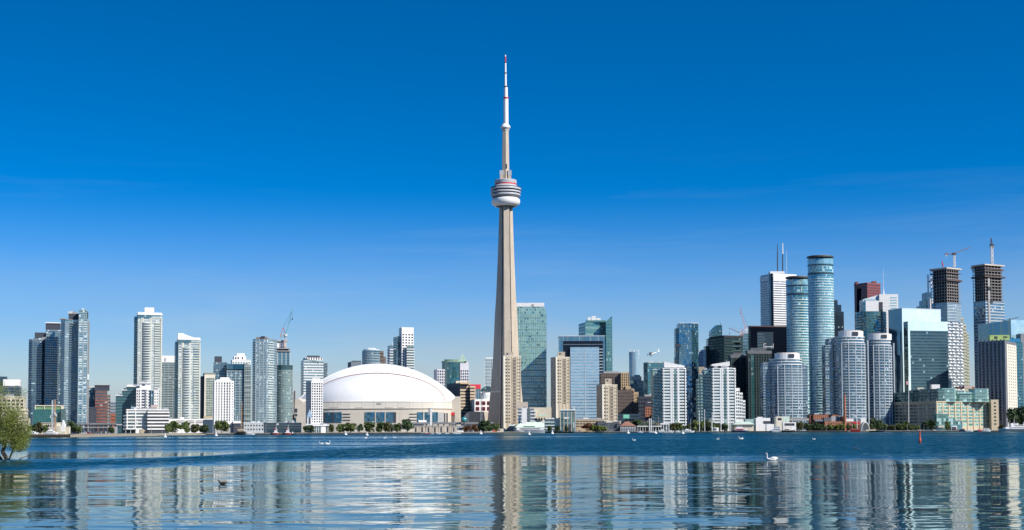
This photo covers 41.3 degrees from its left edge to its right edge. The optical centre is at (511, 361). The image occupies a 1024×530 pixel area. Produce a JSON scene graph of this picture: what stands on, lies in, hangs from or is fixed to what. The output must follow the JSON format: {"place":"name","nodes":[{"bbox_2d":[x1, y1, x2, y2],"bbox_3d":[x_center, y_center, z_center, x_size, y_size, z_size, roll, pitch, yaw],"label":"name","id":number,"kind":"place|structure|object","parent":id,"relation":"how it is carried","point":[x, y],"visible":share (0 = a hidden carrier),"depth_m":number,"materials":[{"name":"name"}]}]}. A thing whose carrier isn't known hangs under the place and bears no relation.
{"place":"outdoors","nodes":[
{"label":"outdoors","id":0,"kind":"place"},
{"bbox_2d":[0,376,21,395],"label":"office building","id":1,"kind":"structure","parent":0,"point":[12,383],"depth_m":1509.20,"materials":[{"name":"white glass"}]},
{"bbox_2d":[28,332,58,424],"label":"condominium tower","id":2,"kind":"structure","parent":0,"point":[43,373],"depth_m":1166.87,"materials":[{"name":"blue glass"}]},
{"bbox_2d":[33,405,65,425],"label":"office building","id":3,"kind":"structure","parent":0,"point":[42,413],"depth_m":961.85,"materials":[{"name":"teal glass"}]},
{"bbox_2d":[45,322,60,404],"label":"condominium tower","id":4,"kind":"structure","parent":0,"point":[53,327],"depth_m":1265.37,"materials":[{"name":"grey glass"}]},
{"bbox_2d":[59,308,88,433],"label":"condominium tower","id":5,"kind":"structure","parent":0,"point":[74,376],"depth_m":1147.42,"materials":[{"name":"blue glass"}]},
{"bbox_2d":[82,427,116,433],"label":"viaduct","id":6,"kind":"object","parent":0,"point":[95,429],"visible":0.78,"depth_m":1087.12,"materials":[{"name":"grey concrete"}]},
{"bbox_2d":[110,402,115,426],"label":"office building","id":7,"kind":"structure","parent":0,"point":[112,412],"depth_m":2298.79,"materials":[{"name":"orange concrete"}]},
{"bbox_2d":[27,434,205,436],"bbox_3d":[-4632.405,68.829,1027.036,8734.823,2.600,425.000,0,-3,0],"label":"quay wall","id":8,"kind":"structure","parent":0,"point":[93,435],"depth_m":891.39,"materials":[{"name":"concrete"}]},
{"bbox_2d":[133,307,162,408],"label":"condominium tower","id":9,"kind":"structure","parent":0,"point":[148,321],"depth_m":1430.86,"materials":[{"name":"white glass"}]},
{"bbox_2d":[161,356,173,418],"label":"condominium tower","id":10,"kind":"structure","parent":0,"point":[168,381],"depth_m":1603.37,"materials":[{"name":"grey glass"}]},
{"bbox_2d":[174,333,200,418],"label":"condominium tower","id":11,"kind":"structure","parent":0,"point":[187,359],"depth_m":1454.01,"materials":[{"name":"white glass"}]},
{"bbox_2d":[200,373,215,418],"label":"condominium tower","id":12,"kind":"structure","parent":0,"point":[206,395],"depth_m":1501.78,"materials":[{"name":"beige glass"}]},
{"bbox_2d":[213,377,233,432],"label":"residential tower","id":13,"kind":"structure","parent":0,"point":[223,398],"depth_m":1332.38,"materials":[{"name":"white concrete"}]},
{"bbox_2d":[213,356,250,428],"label":"condominium tower","id":14,"kind":"structure","parent":0,"point":[239,375],"depth_m":1704.52,"materials":[{"name":"blue glass"}]},
{"bbox_2d":[231,353,250,364],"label":"condominium tower","id":15,"kind":"structure","parent":0,"point":[239,358],"depth_m":2058.89,"materials":[{"name":"white concrete"}]},
{"bbox_2d":[252,336,276,421],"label":"condominium tower","id":16,"kind":"structure","parent":0,"point":[264,386],"depth_m":1522.60,"materials":[{"name":"blue glass"}]},
{"bbox_2d":[277,340,292,421],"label":"condominium tower","id":17,"kind":"structure","parent":0,"point":[284,390],"depth_m":1562.25,"materials":[{"name":"green glass"}]},
{"bbox_2d":[301,356,323,395],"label":"office building","id":18,"kind":"structure","parent":0,"point":[312,367],"depth_m":2507.78,"materials":[{"name":"white concrete"}]},
{"bbox_2d":[306,378,322,425],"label":"residential tower","id":19,"kind":"structure","parent":0,"point":[314,396],"depth_m":1623.81,"materials":[{"name":"white concrete"}]},
{"bbox_2d":[362,348,385,373],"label":"office building","id":20,"kind":"structure","parent":0,"point":[372,356],"depth_m":2506.89,"materials":[{"name":"blue glass"}]},
{"bbox_2d":[387,342,392,364],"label":"condominium tower","id":21,"kind":"structure","parent":0,"point":[390,355],"depth_m":2525.19,"materials":[{"name":"white glass"}]},
{"bbox_2d":[393,327,414,377],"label":"condominium tower","id":22,"kind":"structure","parent":0,"point":[403,349],"depth_m":2407.92,"materials":[{"name":"white concrete"}]},
{"bbox_2d":[434,354,468,387],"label":"office building","id":23,"kind":"structure","parent":0,"point":[451,371],"depth_m":2453.96,"materials":[{"name":"green glass"}]},
{"bbox_2d":[447,381,474,425],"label":"hotel building","id":24,"kind":"structure","parent":0,"point":[464,391],"depth_m":2082.49,"materials":[{"name":"beige concrete"}]},
{"bbox_2d":[467,392,489,431],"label":"office building","id":25,"kind":"structure","parent":0,"point":[474,414],"depth_m":2060.14,"materials":[{"name":"white concrete"}]},
{"bbox_2d":[485,357,492,386],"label":"condominium tower","id":26,"kind":"structure","parent":0,"point":[488,367],"depth_m":2702.48,"materials":[{"name":"white concrete"}]},
{"bbox_2d":[88,430,906,433],"bbox_3d":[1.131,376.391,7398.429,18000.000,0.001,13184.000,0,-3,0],"label":"ground","id":27,"kind":"structure","parent":0,"point":[344,432],"depth_m":1352.83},
{"bbox_2d":[0,394,29,430],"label":"apartment block","id":28,"kind":"structure","parent":27,"relation":"on","point":[18,403],"depth_m":1014.82,"materials":[{"name":"beige concrete"}]},
{"bbox_2d":[33,421,42,433],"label":"tree","id":29,"kind":"object","parent":27,"relation":"on","point":[38,426],"visible":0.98,"depth_m":877.77,"materials":[{"name":"green plant"}]},
{"bbox_2d":[39,422,61,433],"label":"pavilion","id":30,"kind":"structure","parent":27,"relation":"on","point":[58,426],"depth_m":898.98,"materials":[{"name":"beige concrete"}]},
{"bbox_2d":[50,399,56,431],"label":"radio mast","id":31,"kind":"object","parent":27,"relation":"on","point":[54,423],"visible":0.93,"depth_m":869.38,"materials":[{"name":"metal"}]},
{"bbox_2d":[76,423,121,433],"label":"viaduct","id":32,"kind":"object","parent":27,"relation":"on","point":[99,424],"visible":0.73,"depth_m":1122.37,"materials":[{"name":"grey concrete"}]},
{"bbox_2d":[88,385,109,432],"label":"office building","id":33,"kind":"structure","parent":27,"relation":"on","point":[99,404],"depth_m":1331.60,"materials":[{"name":"brick"}]},
{"bbox_2d":[115,384,139,432],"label":"apartment block","id":34,"kind":"structure","parent":27,"relation":"on","point":[125,399],"depth_m":1332.42,"materials":[{"name":"teal glass"}]},
{"bbox_2d":[123,405,169,432],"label":"apartment block","id":35,"kind":"structure","parent":27,"relation":"on","point":[142,420],"depth_m":1269.12,"materials":[{"name":"white concrete"}]},
{"bbox_2d":[136,381,159,432],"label":"apartment block","id":36,"kind":"structure","parent":27,"relation":"on","point":[147,396],"depth_m":1322.04,"materials":[{"name":"white concrete"}]},
{"bbox_2d":[166,421,182,432],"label":"tree","id":37,"kind":"object","parent":27,"relation":"on","point":[174,425],"visible":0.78,"depth_m":1174.82,"materials":[{"name":"green plant"}]},
{"bbox_2d":[168,417,212,432],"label":"hall","id":38,"kind":"structure","parent":27,"relation":"on","point":[208,422],"depth_m":1425.75,"materials":[{"name":"white concrete"}]},
{"bbox_2d":[214,420,229,432],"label":"tree","id":39,"kind":"object","parent":27,"relation":"on","point":[220,425],"visible":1,"depth_m":1255.10,"materials":[{"name":"green plant"}]},
{"bbox_2d":[233,421,263,432],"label":"quay lowrise","id":40,"kind":"structure","parent":27,"relation":"on","point":[255,427],"depth_m":1330.53,"materials":[{"name":"white concrete"}]},
{"bbox_2d":[264,420,301,432],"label":"quay lowrise","id":41,"kind":"structure","parent":27,"relation":"on","point":[291,425],"depth_m":1338.51,"materials":[{"name":"blue glass"}]},
{"bbox_2d":[312,423,329,432],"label":"pavilion","id":42,"kind":"structure","parent":27,"relation":"on","point":[322,428],"depth_m":1290.19,"materials":[{"name":"white glass"}]},
{"bbox_2d":[344,422,356,432],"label":"tree","id":43,"kind":"object","parent":27,"relation":"on","point":[348,426],"visible":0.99,"depth_m":1277.67,"materials":[{"name":"green plant"}]},
{"bbox_2d":[363,422,375,432],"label":"tree","id":44,"kind":"object","parent":27,"relation":"on","point":[368,426],"visible":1,"depth_m":1280.83,"materials":[{"name":"green plant"}]},
{"bbox_2d":[294,364,460,431],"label":"stadium","id":45,"kind":"object","parent":27,"relation":"on","point":[351,395],"visible":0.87,"depth_m":1931.20,"materials":[{"name":"concrete"}]},
{"bbox_2d":[402,418,413,430],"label":"tree","id":46,"kind":"object","parent":27,"relation":"on","point":[407,424],"visible":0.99,"depth_m":1279.17,"materials":[{"name":"green plant"}]},
{"bbox_2d":[414,425,457,431],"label":"quay sheds","id":47,"kind":"object","parent":27,"relation":"on","point":[428,428],"visible":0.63,"depth_m":1478.13,"materials":[{"name":"grey concrete"}]},
{"bbox_2d":[411,422,493,431],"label":"viaduct","id":48,"kind":"object","parent":27,"relation":"on","point":[434,423],"visible":0.53,"depth_m":1697.94,"materials":[{"name":"grey concrete"}]},
{"bbox_2d":[478,420,490,430],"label":"tree","id":49,"kind":"object","parent":27,"relation":"on","point":[483,425],"visible":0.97,"depth_m":1472.65,"materials":[{"name":"green plant"}]},
{"bbox_2d":[488,55,522,428],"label":"observation tower","id":50,"kind":"structure","parent":27,"relation":"on","point":[505,189],"depth_m":2002.26,"materials":[{"name":"concrete"}]},
{"bbox_2d":[516,402,550,424],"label":"apartment block","id":51,"kind":"structure","parent":27,"relation":"on","point":[537,414],"depth_m":1802.57,"materials":[{"name":"concrete"}]},
{"bbox_2d":[559,409,575,431],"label":"glass hall","id":52,"kind":"structure","parent":27,"relation":"on","point":[567,417],"depth_m":1768.21,"materials":[{"name":"teal glass"}]},
{"bbox_2d":[576,418,603,431],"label":"long lowrise","id":53,"kind":"structure","parent":27,"relation":"on","point":[580,422],"depth_m":1798.22,"materials":[{"name":"beige concrete"}]},
{"bbox_2d":[581,421,620,430],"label":"boat shed","id":54,"kind":"object","parent":27,"relation":"on","point":[612,426],"visible":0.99,"depth_m":1792.95,"materials":[{"name":"stone"}]},
{"bbox_2d":[736,388,744,421],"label":"apartment block","id":55,"kind":"structure","parent":27,"relation":"on","point":[740,409],"depth_m":1871.16,"materials":[{"name":"white concrete"}]},
{"bbox_2d":[731,422,753,430],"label":"pavilion","id":56,"kind":"structure","parent":27,"relation":"on","point":[749,426],"depth_m":1810.97,"materials":[{"name":"beige concrete"}]},
{"bbox_2d":[739,332,748,354],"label":"office building","id":57,"kind":"structure","parent":27,"relation":"on","point":[745,342],"depth_m":2484.88,"materials":[{"name":"blue glass"}]},
{"bbox_2d":[744,417,769,430],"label":"ferry terminal","id":58,"kind":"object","parent":27,"relation":"on","point":[759,423],"visible":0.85,"depth_m":1828.28,"materials":[{"name":"white concrete"}]},
{"bbox_2d":[765,422,795,430],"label":"restaurant","id":59,"kind":"structure","parent":27,"relation":"on","point":[769,427],"depth_m":1811.75,"materials":[{"name":"white concrete"}]},
{"bbox_2d":[774,416,808,429],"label":"hall","id":60,"kind":"structure","parent":27,"relation":"on","point":[778,420],"depth_m":1838.48,"materials":[{"name":"grey concrete"}]},
{"bbox_2d":[807,394,865,430],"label":"brick hall","id":61,"kind":"structure","parent":27,"relation":"on","point":[825,419],"depth_m":1842.33,"materials":[{"name":"brick"}]},
{"bbox_2d":[865,333,894,429],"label":"condominium tower","id":62,"kind":"structure","parent":27,"relation":"on","point":[880,380],"depth_m":1993.73,"materials":[{"name":"white glass"}]},
{"bbox_2d":[903,321,948,390],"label":"office building","id":63,"kind":"structure","parent":27,"relation":"on","point":[925,355],"depth_m":2059.74,"materials":[{"name":"glass"}]},
{"bbox_2d":[893,384,998,429],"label":"warehouse building","id":64,"kind":"structure","parent":27,"relation":"on","point":[972,408],"depth_m":1951.30,"materials":[{"name":"concrete"}]},
{"bbox_2d":[1006,406,1023,424],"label":"tree","id":65,"kind":"object","parent":27,"relation":"on","point":[1013,417],"visible":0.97,"depth_m":1899.22,"materials":[{"name":"green plant"}]},
{"bbox_2d":[0,431,1023,529],"bbox_3d":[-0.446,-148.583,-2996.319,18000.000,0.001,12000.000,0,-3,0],"label":"water","id":66,"kind":"structure","parent":0,"point":[733,481],"depth_m":84.32,"materials":[{"name":"teal liquid"}]},
{"bbox_2d":[0,375,33,459],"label":"willow tree","id":67,"kind":"object","parent":66,"relation":"in","point":[18,438],"visible":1,"depth_m":157.41,"materials":[{"name":"green plant"}]},
{"bbox_2d":[509,406,544,432],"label":"ferry","id":68,"kind":"object","parent":66,"relation":"on","point":[524,425],"visible":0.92,"depth_m":1738.30,"materials":[{"name":"white metal"}]},
{"bbox_2d":[997,422,1023,430],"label":"excursion ship","id":69,"kind":"object","parent":66,"relation":"on","point":[1014,427],"visible":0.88,"depth_m":1799.33,"materials":[{"name":"white metal"}]},
{"bbox_2d":[503,352,520,431],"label":"apartment tower","id":70,"kind":"structure","parent":0,"point":[511,380],"depth_m":1843.86,"materials":[{"name":"beige concrete"}]},
{"bbox_2d":[0,0,1023,431],"label":"sky","id":71,"kind":"structure","parent":0,"point":[225,169],"materials":[{"name":"blue"}]},
{"bbox_2d":[516,303,546,408],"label":"office tower","id":72,"kind":"structure","parent":0,"point":[531,321],"depth_m":2293.72,"materials":[{"name":"teal glass"}]},
{"bbox_2d":[550,352,569,417],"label":"apartment tower","id":73,"kind":"structure","parent":0,"point":[560,381],"depth_m":1884.93,"materials":[{"name":"beige concrete"}]},
{"bbox_2d":[156,430,997,433],"bbox_3d":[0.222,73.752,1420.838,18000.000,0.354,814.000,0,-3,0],"label":"quay edge","id":74,"kind":"object","parent":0,"point":[582,431],"visible":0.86,"depth_m":1781.22,"materials":[{"name":"grey concrete"}]},
{"bbox_2d":[558,336,604,430],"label":"office tower","id":75,"kind":"structure","parent":0,"point":[586,354],"depth_m":2238.30,"materials":[{"name":"blue glass"}]},
{"bbox_2d":[579,316,612,370],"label":"office tower","id":76,"kind":"structure","parent":0,"point":[592,326],"depth_m":2527.89,"materials":[{"name":"teal glass"}]},
{"bbox_2d":[206,430,998,434],"bbox_3d":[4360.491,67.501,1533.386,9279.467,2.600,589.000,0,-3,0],"label":"quay wall","id":77,"kind":"structure","parent":0,"point":[545,432],"depth_m":1625.40,"materials":[{"name":"grey concrete"}]},
{"bbox_2d":[596,379,617,422],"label":"apartment tower","id":78,"kind":"structure","parent":0,"point":[606,392],"depth_m":1863.72,"materials":[{"name":"beige concrete"}]},
{"bbox_2d":[599,371,638,413],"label":"hotel building","id":79,"kind":"structure","parent":0,"point":[627,395],"depth_m":2039.98,"materials":[{"name":"brown concrete"}]},
{"bbox_2d":[617,414,640,430],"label":"office building","id":80,"kind":"structure","parent":0,"point":[632,417],"depth_m":1988.38,"materials":[{"name":"glass"}]},
{"bbox_2d":[629,349,638,380],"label":"condominium tower","id":81,"kind":"structure","parent":0,"point":[633,363],"depth_m":2955.56,"materials":[{"name":"glass"}]},
{"bbox_2d":[629,375,643,395],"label":"office building","id":82,"kind":"structure","parent":0,"point":[636,383],"depth_m":2300.96,"materials":[{"name":"blue glass"}]},
{"bbox_2d":[637,394,650,430],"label":"office building","id":83,"kind":"structure","parent":0,"point":[643,401],"depth_m":2009.49,"materials":[{"name":"grey concrete"}]},
{"bbox_2d":[644,407,650,430],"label":"office building","id":84,"kind":"structure","parent":0,"point":[647,413],"depth_m":1929.08,"materials":[{"name":"orange brick"}]},
{"bbox_2d":[643,361,662,394],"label":"office building","id":85,"kind":"structure","parent":0,"point":[649,366],"depth_m":2085.56,"materials":[{"name":"teal glass"}]},
{"bbox_2d":[651,362,686,430],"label":"condominium tower","id":86,"kind":"structure","parent":0,"point":[668,394],"depth_m":1862.36,"materials":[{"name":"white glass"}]},
{"bbox_2d":[674,323,698,430],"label":"office tower","id":87,"kind":"structure","parent":0,"point":[686,349],"depth_m":2252.36,"materials":[{"name":"blue glass"}]},
{"bbox_2d":[699,349,705,373],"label":"office building","id":88,"kind":"structure","parent":0,"point":[702,359],"depth_m":2422.92,"materials":[{"name":"blue glass"}]},
{"bbox_2d":[704,323,721,368],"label":"office tower","id":89,"kind":"structure","parent":0,"point":[716,330],"depth_m":2567.39,"materials":[{"name":"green glass"}]},
{"bbox_2d":[696,361,735,430],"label":"condominium tower","id":90,"kind":"structure","parent":0,"point":[716,390],"depth_m":1862.72,"materials":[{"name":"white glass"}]},
{"bbox_2d":[709,335,742,367],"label":"office tower","id":91,"kind":"structure","parent":0,"point":[722,347],"depth_m":2394.78,"materials":[{"name":"green glass"}]},
{"bbox_2d":[728,352,746,418],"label":"office tower","id":92,"kind":"structure","parent":0,"point":[737,360],"depth_m":2154.55,"materials":[{"name":"black glass"}]},
{"bbox_2d":[745,346,773,418],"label":"office tower","id":93,"kind":"structure","parent":0,"point":[755,357],"depth_m":2123.24,"materials":[{"name":"green glass"}]},
{"bbox_2d":[748,326,786,358],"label":"office building","id":94,"kind":"structure","parent":0,"point":[763,336],"depth_m":2289.87,"materials":[{"name":"black glass"}]},
{"bbox_2d":[760,243,795,325],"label":"office tower","id":95,"kind":"structure","parent":0,"point":[773,298],"depth_m":2538.16,"materials":[{"name":"white stone"}]},
{"bbox_2d":[760,352,807,430],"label":"condominium tower","id":96,"kind":"structure","parent":0,"point":[784,382],"depth_m":1946.73,"materials":[{"name":"blue glass"}]},
{"bbox_2d":[785,276,809,414],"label":"condominium tower","id":97,"kind":"structure","parent":0,"point":[797,314],"depth_m":2178.40,"materials":[{"name":"teal glass"}]},
{"bbox_2d":[807,255,834,413],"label":"condominium tower","id":98,"kind":"structure","parent":0,"point":[820,300],"depth_m":2109.47,"materials":[{"name":"teal glass"}]},
{"bbox_2d":[834,300,843,336],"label":"office tower","id":99,"kind":"structure","parent":0,"point":[838,320],"depth_m":2426.83,"materials":[{"name":"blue glass"}]},
{"bbox_2d":[821,330,869,423],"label":"condominium tower","id":100,"kind":"structure","parent":0,"point":[843,363],"depth_m":1967.03,"materials":[{"name":"white glass"}]},
{"bbox_2d":[854,281,880,329],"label":"office tower","id":101,"kind":"structure","parent":0,"point":[862,291],"depth_m":2744.83,"materials":[{"name":"red stone"}]},
{"bbox_2d":[855,301,886,419],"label":"office tower","id":102,"kind":"structure","parent":0,"point":[870,317],"depth_m":2310.11,"materials":[{"name":"teal glass"}]},
{"bbox_2d":[859,274,897,332],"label":"office tower","id":103,"kind":"structure","parent":0,"point":[890,301],"depth_m":2488.84,"materials":[{"name":"white concrete"}]},
{"bbox_2d":[888,308,940,391],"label":"office building","id":104,"kind":"structure","parent":0,"point":[898,317],"depth_m":2146.34,"materials":[{"name":"mirror"}]},
{"bbox_2d":[916,292,932,308],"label":"office tower","id":105,"kind":"structure","parent":0,"point":[923,303],"depth_m":2649.61,"materials":[{"name":"glass"}]},
{"bbox_2d":[927,267,964,390],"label":"unfinished tower","id":106,"kind":"structure","parent":0,"point":[944,282],"depth_m":2246.23,"materials":[{"name":"concrete"}]},
{"bbox_2d":[961,318,969,390],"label":"condominium tower","id":107,"kind":"structure","parent":0,"point":[966,358],"depth_m":2423.48,"materials":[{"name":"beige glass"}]},
{"bbox_2d":[971,264,1004,388],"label":"unfinished tower","id":108,"kind":"structure","parent":0,"point":[988,305],"depth_m":2280.45,"materials":[{"name":"concrete"}]},
{"bbox_2d":[977,335,1017,426],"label":"condominium tower","id":109,"kind":"structure","parent":0,"point":[997,366],"depth_m":2003.45,"materials":[{"name":"stone"}]},
{"bbox_2d":[974,317,1023,341],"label":"office building","id":110,"kind":"structure","parent":0,"point":[1012,328],"depth_m":2122.74,"materials":[{"name":"glass"}]},
{"bbox_2d":[1009,334,1023,407],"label":"condominium tower","id":111,"kind":"structure","parent":0,"point":[1018,340],"depth_m":2082.25,"materials":[{"name":"blue glass"}]},
{"label":"promenade","id":112,"kind":"structure","parent":0,"visible":0},
{"bbox_2d":[544,418,559,431],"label":"market terminal","id":113,"kind":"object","parent":112,"relation":"on","point":[553,422],"visible":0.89,"depth_m":1772.98,"materials":[{"name":"white glass"}]},
{"bbox_2d":[620,421,635,430],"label":"pavilion","id":114,"kind":"structure","parent":112,"relation":"on","point":[626,426],"depth_m":1784.82,"materials":[{"name":"brown"}]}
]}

